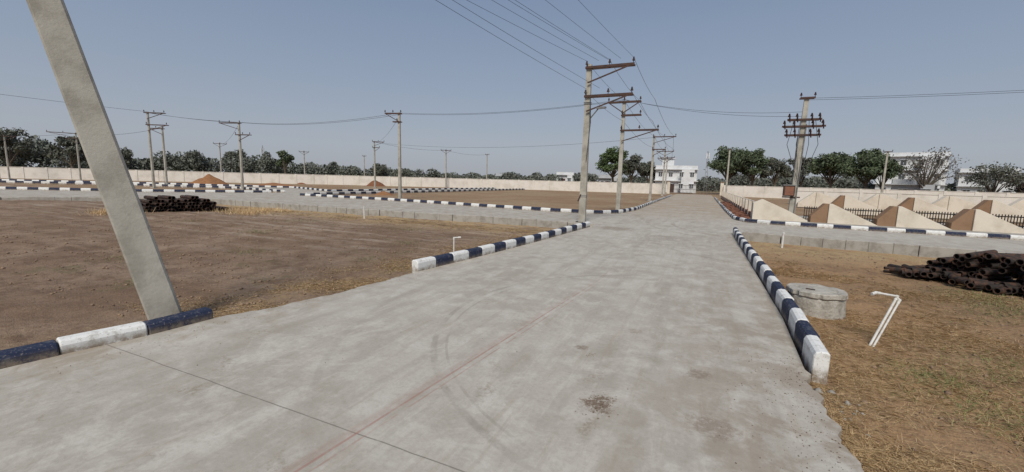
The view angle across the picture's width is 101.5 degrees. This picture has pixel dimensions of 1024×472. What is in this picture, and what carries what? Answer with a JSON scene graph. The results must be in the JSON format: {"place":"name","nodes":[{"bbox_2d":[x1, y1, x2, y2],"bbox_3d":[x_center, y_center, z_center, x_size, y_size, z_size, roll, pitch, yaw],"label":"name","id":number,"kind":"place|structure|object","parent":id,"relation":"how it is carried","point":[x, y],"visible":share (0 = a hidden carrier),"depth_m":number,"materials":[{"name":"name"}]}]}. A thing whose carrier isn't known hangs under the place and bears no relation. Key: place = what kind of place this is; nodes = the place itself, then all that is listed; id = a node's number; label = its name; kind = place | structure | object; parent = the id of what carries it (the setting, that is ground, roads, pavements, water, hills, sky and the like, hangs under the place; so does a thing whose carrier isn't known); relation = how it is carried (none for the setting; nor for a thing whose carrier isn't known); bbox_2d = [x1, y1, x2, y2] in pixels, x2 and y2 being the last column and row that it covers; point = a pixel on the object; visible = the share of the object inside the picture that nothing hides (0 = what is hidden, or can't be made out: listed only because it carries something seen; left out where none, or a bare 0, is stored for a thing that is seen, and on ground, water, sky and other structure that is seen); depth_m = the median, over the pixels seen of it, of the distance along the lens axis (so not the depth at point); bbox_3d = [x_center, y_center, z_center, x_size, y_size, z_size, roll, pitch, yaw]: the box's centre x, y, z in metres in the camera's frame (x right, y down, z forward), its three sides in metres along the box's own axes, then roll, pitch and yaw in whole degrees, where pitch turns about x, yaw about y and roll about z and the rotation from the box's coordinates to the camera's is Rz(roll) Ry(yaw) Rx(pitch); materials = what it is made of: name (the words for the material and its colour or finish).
{"place":"outdoors","nodes":[
{"label":"outdoors","id":0,"kind":"place"},
{"bbox_2d":[234,186,325,192],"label":"concrete road","id":1,"kind":"structure","parent":0,"point":[294,190],"depth_m":47.47,"materials":[{"name":"grey concrete"}]},
{"bbox_2d":[0,189,1023,471],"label":"concrete road","id":2,"kind":"structure","parent":0,"point":[658,311],"depth_m":3.74,"materials":[{"name":"grey concrete"}]},
{"bbox_2d":[0,197,578,227],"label":"concrete kerb","id":3,"kind":"structure","parent":2,"relation":"on","point":[483,219],"depth_m":21.19,"materials":[{"name":"grey concrete"}]},
{"bbox_2d":[56,232,851,471],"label":"road debris","id":4,"kind":"object","parent":2,"relation":"on","point":[727,389],"visible":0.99,"depth_m":3.37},
{"bbox_2d":[666,181,724,195],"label":"entrance gate","id":5,"kind":"structure","parent":2,"relation":"on","point":[721,186],"depth_m":73.65,"materials":[{"name":"white metal"}]},
{"bbox_2d":[0,178,1023,471],"bbox_3d":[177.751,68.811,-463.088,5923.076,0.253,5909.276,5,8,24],"label":"ground","id":6,"kind":"structure","parent":0,"point":[30,312],"depth_m":7.98,"materials":[{"name":"soil"}]},
{"bbox_2d":[2,134,15,178],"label":"utility pole","id":7,"kind":"object","parent":6,"relation":"on","point":[8,169],"visible":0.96,"depth_m":63.42,"materials":[{"name":"concrete"}]},
{"bbox_2d":[0,127,36,166],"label":"neem tree","id":8,"kind":"object","parent":6,"relation":"on","point":[20,148],"visible":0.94,"depth_m":77.02,"materials":[{"name":"green plant"}]},
{"bbox_2d":[42,136,86,167],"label":"neem tree","id":9,"kind":"object","parent":6,"relation":"on","point":[54,151],"visible":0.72,"depth_m":80.53,"materials":[{"name":"green plant"}]},
{"bbox_2d":[46,130,83,180],"bbox_3d":[-66.606,-11.793,62.395,3.411,7.615,0.658,-6,10,-42],"label":"utility pole","id":10,"kind":"object","parent":6,"relation":"on","point":[76,142],"visible":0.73,"depth_m":63.03,"materials":[{"name":"concrete"}]},
{"bbox_2d":[26,0,181,319],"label":"leaning utility pole","id":11,"kind":"object","parent":6,"relation":"on","point":[104,155],"visible":0.94,"depth_m":4.46,"materials":[{"name":"concrete"}]},
{"bbox_2d":[0,307,212,368],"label":"painted kerb","id":12,"kind":"structure","parent":6,"relation":"on","point":[14,356],"depth_m":4.17,"materials":[{"name":"blue paint"}]},
{"bbox_2d":[121,147,133,164],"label":"neem tree","id":13,"kind":"object","parent":6,"relation":"on","point":[127,154],"visible":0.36,"depth_m":89.29,"materials":[{"name":"green plant"}]},
{"bbox_2d":[0,187,270,192],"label":"painted kerb","id":14,"kind":"structure","parent":6,"relation":"on","point":[137,190],"depth_m":34.16,"materials":[{"name":"white paint"}]},
{"bbox_2d":[0,180,285,192],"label":"painted kerb","id":15,"kind":"structure","parent":6,"relation":"on","point":[146,185],"depth_m":46.97,"materials":[{"name":"white paint"}]},
{"bbox_2d":[143,110,168,187],"bbox_3d":[-36.656,-8.783,43.359,2.215,8.265,0.525,1,8,0],"label":"utility pole","id":16,"kind":"object","parent":6,"relation":"on","point":[148,124],"visible":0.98,"depth_m":43.16,"materials":[{"name":"concrete"}]},
{"bbox_2d":[150,126,167,183],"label":"utility pole","id":17,"kind":"object","parent":6,"relation":"on","point":[164,158],"visible":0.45,"depth_m":48.04,"materials":[{"name":"concrete"}]},
{"bbox_2d":[140,195,227,211],"bbox_3d":[-16.110,-1.555,19.986,1.586,0.740,3.986,6,9,31],"label":"stack of pipes","id":18,"kind":"object","parent":6,"relation":"on","point":[161,203],"visible":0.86,"depth_m":19.78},
{"bbox_2d":[74,205,297,215],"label":"dry grass tufts","id":19,"kind":"object","parent":6,"relation":"on","point":[240,210],"visible":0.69,"depth_m":20.37,"materials":[{"name":"plant"}]},
{"bbox_2d":[190,174,228,184],"bbox_3d":[-45.080,-8.427,62.300,5.337,1.681,5.497,5,8,24],"label":"earth mound","id":20,"kind":"object","parent":6,"relation":"on","point":[208,179],"visible":0.89,"depth_m":61.24,"materials":[{"name":"brown soil"}]},
{"bbox_2d":[213,142,226,171],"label":"utility pole","id":21,"kind":"object","parent":6,"relation":"on","point":[219,146],"visible":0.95,"depth_m":80.94,"materials":[{"name":"concrete"}]},
{"bbox_2d":[219,120,249,189],"bbox_3d":[-29.163,-8.368,44.352,3.536,7.565,0.459,3,8,8],"label":"utility pole","id":22,"kind":"object","parent":6,"relation":"on","point":[239,134],"visible":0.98,"depth_m":44.09,"materials":[{"name":"concrete"}]},
{"bbox_2d":[222,151,247,171],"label":"neem tree","id":23,"kind":"object","parent":6,"relation":"on","point":[228,154],"visible":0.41,"depth_m":109.16,"materials":[{"name":"green plant"}]},
{"bbox_2d":[0,179,495,191],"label":"painted kerb","id":24,"kind":"structure","parent":6,"relation":"on","point":[328,190],"depth_m":53.04,"materials":[{"name":"white paint"}]},
{"bbox_2d":[254,183,298,186],"bbox_3d":[-36.108,-7.898,64.246,11.778,0.576,4.476,5,8,24],"label":"earth mound","id":25,"kind":"object","parent":6,"relation":"on","point":[272,184],"visible":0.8,"depth_m":63.10,"materials":[{"name":"brown soil"}]},
{"bbox_2d":[275,150,294,173],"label":"neem tree","id":26,"kind":"object","parent":6,"relation":"on","point":[283,160],"visible":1,"depth_m":110.97,"materials":[{"name":"green plant"}]},
{"bbox_2d":[299,151,306,173],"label":"utility pole","id":27,"kind":"object","parent":6,"relation":"on","point":[304,160],"visible":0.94,"depth_m":92.71,"materials":[{"name":"concrete"}]},
{"bbox_2d":[112,207,549,317],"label":"dry grass","id":28,"kind":"structure","parent":6,"relation":"on","point":[350,287],"depth_m":7.07,"materials":[{"name":"plant"}]},
{"bbox_2d":[0,166,665,193],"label":"boundary wall","id":29,"kind":"structure","parent":6,"relation":"on","point":[86,174],"depth_m":78.30,"materials":[{"name":"beige concrete"}]},
{"bbox_2d":[366,180,384,185],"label":"earth mound","id":30,"kind":"object","parent":6,"relation":"on","point":[371,183],"visible":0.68,"depth_m":77.17,"materials":[{"name":"brown soil"}]},
{"bbox_2d":[372,140,383,187],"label":"utility pole","id":31,"kind":"object","parent":6,"relation":"on","point":[374,147],"visible":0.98,"depth_m":65.77,"materials":[{"name":"concrete"}]},
{"bbox_2d":[370,163,388,175],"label":"neem tree","id":32,"kind":"object","parent":6,"relation":"on","point":[381,168],"visible":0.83,"depth_m":120.49,"materials":[{"name":"green plant"}]},
{"bbox_2d":[374,191,392,194],"bbox_3d":[-12.793,-4.255,41.858,2.368,0.523,2.352,5,8,24],"label":"earth mound","id":33,"kind":"object","parent":6,"relation":"on","point":[383,193],"visible":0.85,"depth_m":41.38,"materials":[{"name":"brown soil"}]},
{"bbox_2d":[384,110,403,198],"bbox_3d":[-9.536,-6.372,33.865,1.445,7.415,0.451,3,8,9],"label":"utility pole","id":34,"kind":"object","parent":6,"relation":"on","point":[398,121],"visible":0.98,"depth_m":33.69,"materials":[{"name":"concrete"}]},
{"bbox_2d":[306,188,524,194],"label":"painted kerb","id":35,"kind":"structure","parent":6,"relation":"on","point":[375,192],"depth_m":49.02,"materials":[{"name":"white paint"}]},
{"bbox_2d":[441,150,450,187],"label":"utility pole","id":36,"kind":"object","parent":6,"relation":"on","point":[445,152],"visible":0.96,"depth_m":81.67,"materials":[{"name":"concrete"}]},
{"bbox_2d":[453,237,460,251],"bbox_3d":[-1.307,0.303,9.914,0.187,0.591,0.043,2,8,1],"label":"pvc standpipe","id":37,"kind":"object","parent":6,"relation":"on","point":[454,243],"visible":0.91,"depth_m":9.89,"materials":[{"name":"white plastic"}]},
{"bbox_2d":[300,193,671,213],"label":"painted kerb","id":38,"kind":"structure","parent":6,"relation":"on","point":[508,206],"depth_m":26.97,"materials":[{"name":"white paint"}]},
{"bbox_2d":[412,221,589,272],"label":"painted kerb","id":39,"kind":"structure","parent":6,"relation":"on","point":[421,264],"depth_m":9.79,"materials":[{"name":"white paint"}]},
{"bbox_2d":[0,135,1019,192],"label":"distant tree row","id":40,"kind":"object","parent":6,"relation":"on","point":[190,160],"visible":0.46,"depth_m":110.40,"materials":[{"name":"green plant"}]},
{"bbox_2d":[0,211,1023,469],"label":"soil clods","id":41,"kind":"object","parent":6,"relation":"on","point":[444,253],"visible":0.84,"depth_m":8.12,"materials":[{"name":"brown soil"}]},
{"bbox_2d":[70,210,1023,470],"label":"weeds","id":42,"kind":"object","parent":6,"relation":"on","point":[971,310],"visible":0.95,"depth_m":4.32,"materials":[{"name":"plant"}]},
{"bbox_2d":[556,172,573,180],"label":"white shed","id":43,"kind":"structure","parent":6,"relation":"on","point":[565,176],"depth_m":124.98,"materials":[{"name":"paint"}]},
{"bbox_2d":[577,57,635,221],"bbox_3d":[3.839,-3.679,17.546,2.186,7.115,0.642,5,8,24],"label":"utility pole","id":44,"kind":"object","parent":6,"relation":"on","point":[582,198],"visible":0.96,"depth_m":17.60,"materials":[{"name":"concrete"}]},
{"bbox_2d":[599,178,616,181],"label":"walls","id":45,"kind":"structure","parent":6,"relation":"on","point":[606,179],"depth_m":113.53,"materials":[{"name":"white paint"}]},
{"bbox_2d":[598,175,617,177],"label":"roof","id":46,"kind":"structure","parent":45,"relation":"on","point":[606,176],"depth_m":113.39,"materials":[{"name":"white concrete"}]},
{"bbox_2d":[595,146,628,181],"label":"neem tree","id":47,"kind":"object","parent":6,"relation":"on","point":[611,155],"visible":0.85,"depth_m":97.23,"materials":[{"name":"green plant"}]},
{"bbox_2d":[617,153,648,182],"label":"neem tree","id":48,"kind":"object","parent":6,"relation":"on","point":[633,162],"visible":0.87,"depth_m":94.93,"materials":[{"name":"green plant"}]},
{"bbox_2d":[608,96,658,209],"bbox_3d":[6.884,-4.457,24.296,2.944,7.015,0.513,5,8,24],"label":"utility pole","id":49,"kind":"object","parent":6,"relation":"on","point":[620,167],"visible":0.98,"depth_m":24.23,"materials":[{"name":"concrete"}]},
{"bbox_2d":[1,0,1022,158],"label":"overhead wires","id":50,"kind":"object","parent":49,"relation":"attached to","point":[562,75],"visible":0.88,"depth_m":21.86,"materials":[{"name":"metal"}]},
{"bbox_2d":[638,161,655,182],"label":"neem tree","id":51,"kind":"object","parent":6,"relation":"on","point":[646,174],"visible":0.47,"depth_m":96.78,"materials":[{"name":"green plant"}]},
{"bbox_2d":[647,134,675,200],"bbox_3d":[15.237,-6.758,42.654,2.409,7.115,0.513,5,8,24],"label":"utility pole","id":52,"kind":"object","parent":6,"relation":"on","point":[651,174],"visible":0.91,"depth_m":42.81,"materials":[{"name":"concrete"}]},
{"bbox_2d":[657,150,673,195],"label":"utility pole","id":53,"kind":"object","parent":6,"relation":"on","point":[664,158],"visible":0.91,"depth_m":61.47,"materials":[{"name":"concrete"}]},
{"bbox_2d":[660,156,674,194],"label":"utility pole","id":54,"kind":"object","parent":6,"relation":"on","point":[666,173],"visible":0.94,"depth_m":71.72,"materials":[{"name":"concrete"}]},
{"bbox_2d":[655,169,696,192],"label":"walls","id":55,"kind":"structure","parent":6,"relation":"on","point":[686,179],"depth_m":90.30,"materials":[{"name":"white paint"}]},
{"bbox_2d":[655,172,693,191],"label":"windows and door","id":56,"kind":"structure","parent":55,"relation":"attached to","point":[671,185],"depth_m":90.81,"materials":[{"name":"glass"}]},
{"bbox_2d":[654,158,698,181],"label":"roof","id":57,"kind":"structure","parent":55,"relation":"on","point":[671,165],"depth_m":90.65,"materials":[{"name":"white concrete"}]},
{"bbox_2d":[703,151,709,191],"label":"cell tower","id":58,"kind":"structure","parent":6,"relation":"on","point":[707,153],"depth_m":105.70,"materials":[{"name":"white metal"}]},
{"bbox_2d":[703,145,745,184],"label":"neem tree","id":59,"kind":"object","parent":6,"relation":"on","point":[720,163],"visible":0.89,"depth_m":85.89,"materials":[{"name":"green plant"}]},
{"bbox_2d":[725,149,732,191],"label":"utility pole","id":60,"kind":"object","parent":6,"relation":"on","point":[727,170],"visible":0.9,"depth_m":61.64,"materials":[{"name":"concrete"}]},
{"bbox_2d":[721,191,754,217],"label":"compound side wall","id":61,"kind":"structure","parent":6,"relation":"on","point":[742,203],"depth_m":30.35,"materials":[{"name":"beige concrete"}]},
{"bbox_2d":[738,148,771,185],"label":"neem tree","id":62,"kind":"object","parent":6,"relation":"on","point":[757,159],"visible":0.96,"depth_m":82.36,"materials":[{"name":"green plant"}]},
{"bbox_2d":[758,157,791,186],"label":"neem tree","id":63,"kind":"object","parent":6,"relation":"on","point":[778,166],"visible":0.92,"depth_m":81.87,"materials":[{"name":"green plant"}]},
{"bbox_2d":[733,227,830,384],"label":"painted kerb","id":64,"kind":"structure","parent":6,"relation":"on","point":[813,352],"depth_m":5.03,"materials":[{"name":"white paint"}]},
{"bbox_2d":[781,232,784,247],"bbox_3d":[8.966,0.158,13.844,0.077,0.562,0.081,5,8,24],"label":"pvc standpipe","id":65,"kind":"object","parent":6,"relation":"on","point":[783,233],"visible":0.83,"depth_m":13.82,"materials":[{"name":"white plastic"}]},
{"bbox_2d":[783,157,813,186],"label":"neem tree","id":66,"kind":"object","parent":6,"relation":"on","point":[789,174],"visible":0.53,"depth_m":80.08,"materials":[{"name":"green plant"}]},
{"bbox_2d":[782,92,825,213],"bbox_3d":[15.056,-3.899,21.923,1.900,6.968,0.615,5,8,24],"label":"transformer pole","id":67,"kind":"object","parent":6,"relation":"on","point":[790,191],"visible":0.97,"depth_m":21.77,"materials":[{"name":"concrete"}]},
{"bbox_2d":[786,283,847,319],"bbox_3d":[4.541,1.057,6.263,0.770,0.579,0.760,5,8,24],"label":"manhole chamber","id":68,"kind":"object","parent":6,"relation":"on","point":[819,301],"visible":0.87,"depth_m":5.98,"materials":[{"name":"concrete"}]},
{"bbox_2d":[802,152,856,187],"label":"neem tree","id":69,"kind":"object","parent":6,"relation":"on","point":[827,164],"visible":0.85,"depth_m":76.65,"materials":[{"name":"green plant"}]},
{"bbox_2d":[813,388,870,436],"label":"rubble stones","id":70,"kind":"object","parent":6,"relation":"on","point":[821,392],"visible":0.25,"depth_m":3.55,"materials":[{"name":"stone"}]},
{"bbox_2d":[838,148,898,188],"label":"neem tree","id":71,"kind":"object","parent":6,"relation":"on","point":[869,164],"visible":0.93,"depth_m":72.34,"materials":[{"name":"green plant"}]},
{"bbox_2d":[714,197,1023,239],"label":"painted kerb","id":72,"kind":"structure","parent":6,"relation":"on","point":[944,233],"depth_m":17.55,"materials":[{"name":"white paint"}]},
{"bbox_2d":[742,231,1004,257],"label":"concrete kerb","id":73,"kind":"structure","parent":6,"relation":"on","point":[902,249],"depth_m":13.56,"materials":[{"name":"grey concrete"}]},
{"bbox_2d":[723,185,1023,198],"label":"boundary wall","id":74,"kind":"structure","parent":6,"relation":"on","point":[760,191],"depth_m":63.83,"materials":[{"name":"beige concrete"}]},
{"bbox_2d":[869,291,899,345],"bbox_3d":[4.377,1.004,4.949,0.408,0.729,0.043,0,8,-13],"label":"pvc standpipe","id":75,"kind":"object","parent":6,"relation":"on","point":[885,316],"visible":0.94,"depth_m":4.94,"materials":[{"name":"white plastic"}]},
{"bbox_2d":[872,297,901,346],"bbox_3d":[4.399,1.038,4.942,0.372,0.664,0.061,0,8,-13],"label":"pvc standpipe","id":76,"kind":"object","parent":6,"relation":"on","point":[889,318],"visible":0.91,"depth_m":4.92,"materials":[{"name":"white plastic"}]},
{"bbox_2d":[881,150,892,192],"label":"utility pole","id":77,"kind":"object","parent":6,"relation":"on","point":[884,175],"visible":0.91,"depth_m":55.55,"materials":[{"name":"concrete"}]},
{"bbox_2d":[871,160,908,188],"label":"neem tree","id":78,"kind":"object","parent":6,"relation":"on","point":[893,173],"visible":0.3,"depth_m":72.36,"materials":[{"name":"green plant"}]},
{"bbox_2d":[766,260,1023,471],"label":"dry grass","id":79,"kind":"structure","parent":6,"relation":"on","point":[880,459],"depth_m":4.05,"materials":[{"name":"plant"}]},
{"bbox_2d":[789,190,1023,204],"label":"boundary wall","id":80,"kind":"structure","parent":6,"relation":"on","point":[863,196],"depth_m":41.31,"materials":[{"name":"beige concrete"}]},
{"bbox_2d":[796,192,1023,212],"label":"zigzag compound wall","id":81,"kind":"structure","parent":6,"relation":"on","point":[883,202],"depth_m":34.92,"materials":[{"name":"beige paint"}]},
{"bbox_2d":[875,156,949,190],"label":"walls","id":82,"kind":"structure","parent":6,"relation":"on","point":[889,182],"depth_m":89.34,"materials":[{"name":"white paint"}]},
{"bbox_2d":[874,152,950,185],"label":"roof","id":83,"kind":"structure","parent":82,"relation":"on","point":[905,154],"depth_m":89.62,"materials":[{"name":"white concrete"}]},
{"bbox_2d":[884,159,943,190],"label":"windows and door","id":84,"kind":"structure","parent":82,"relation":"attached to","point":[905,162],"depth_m":90.75,"materials":[{"name":"glass"}]},
{"bbox_2d":[899,159,940,188],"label":"window frames","id":85,"kind":"structure","parent":82,"relation":"attached to","point":[916,173],"depth_m":88.70,"materials":[{"name":"grey"}]},
{"bbox_2d":[891,185,937,190],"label":"walls","id":86,"kind":"structure","parent":6,"relation":"on","point":[917,187],"depth_m":63.17,"materials":[{"name":"white paint"}]},
{"bbox_2d":[890,179,940,185],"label":"roof","id":87,"kind":"structure","parent":86,"relation":"on","point":[902,182],"depth_m":63.62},
{"bbox_2d":[830,195,1023,221],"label":"zigzag compound wall","id":88,"kind":"structure","parent":6,"relation":"on","point":[991,207],"depth_m":27.16,"materials":[{"name":"beige paint"}]},
{"bbox_2d":[898,147,968,188],"bbox_3d":[61.934,-8.943,61.795,7.146,8.377,7.602,8,10,38],"label":"bare branched tree","id":89,"kind":"object","parent":6,"relation":"on","point":[923,180],"visible":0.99,"depth_m":61.14,"materials":[{"name":"grey plant"}]},
{"bbox_2d":[883,250,1023,297],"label":"stack of pipes","id":90,"kind":"object","parent":6,"relation":"on","point":[995,271],"visible":0.99,"depth_m":8.27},
{"bbox_2d":[954,173,1019,192],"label":"walls","id":91,"kind":"structure","parent":6,"relation":"on","point":[971,189],"depth_m":85.23,"materials":[{"name":"white paint"}]},
{"bbox_2d":[954,176,1010,192],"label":"windows and door","id":92,"kind":"structure","parent":91,"relation":"attached to","point":[969,190],"depth_m":85.43,"materials":[{"name":"glass"}]},
{"bbox_2d":[953,169,1022,187],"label":"roof","id":93,"kind":"structure","parent":91,"relation":"on","point":[963,171],"depth_m":85.17,"materials":[{"name":"white concrete"}]},
{"bbox_2d":[957,161,1023,191],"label":"bare branched tree","id":94,"kind":"object","parent":6,"relation":"on","point":[999,175],"visible":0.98,"depth_m":56.75,"materials":[{"name":"green plant"}]},
{"bbox_2d":[999,173,1023,192],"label":"bare branched tree","id":95,"kind":"object","parent":6,"relation":"on","point":[1020,189],"visible":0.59,"depth_m":58.38,"materials":[{"name":"grey plant"}]},
{"bbox_2d":[0,0,1023,184],"label":"sky","id":96,"kind":"structure","parent":0,"point":[268,62],"materials":[{"name":"blue"}]},
{"bbox_2d":[750,216,1023,235],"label":"pavement","id":97,"kind":"structure","parent":0,"point":[905,227],"depth_m":18.77,"materials":[{"name":"concrete"}]},
{"bbox_2d":[721,201,750,218],"bbox_3d":[16.453,-2.131,31.348,0.895,0.179,21.396,5,8,24],"label":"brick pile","id":98,"kind":"object","parent":97,"relation":"on","point":[733,209],"visible":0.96,"depth_m":26.31,"materials":[{"name":"red brick"}]},
{"bbox_2d":[751,199,1023,233],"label":"zigzag compound wall","id":99,"kind":"structure","parent":97,"relation":"on","point":[963,219],"depth_m":19.30,"materials":[{"name":"beige paint"}]},
{"bbox_2d":[802,206,1023,227],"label":"iron grille fence","id":100,"kind":"object","parent":97,"relation":"on","point":[927,213],"visible":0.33,"depth_m":19.48,"materials":[{"name":"black metal"}]}
]}

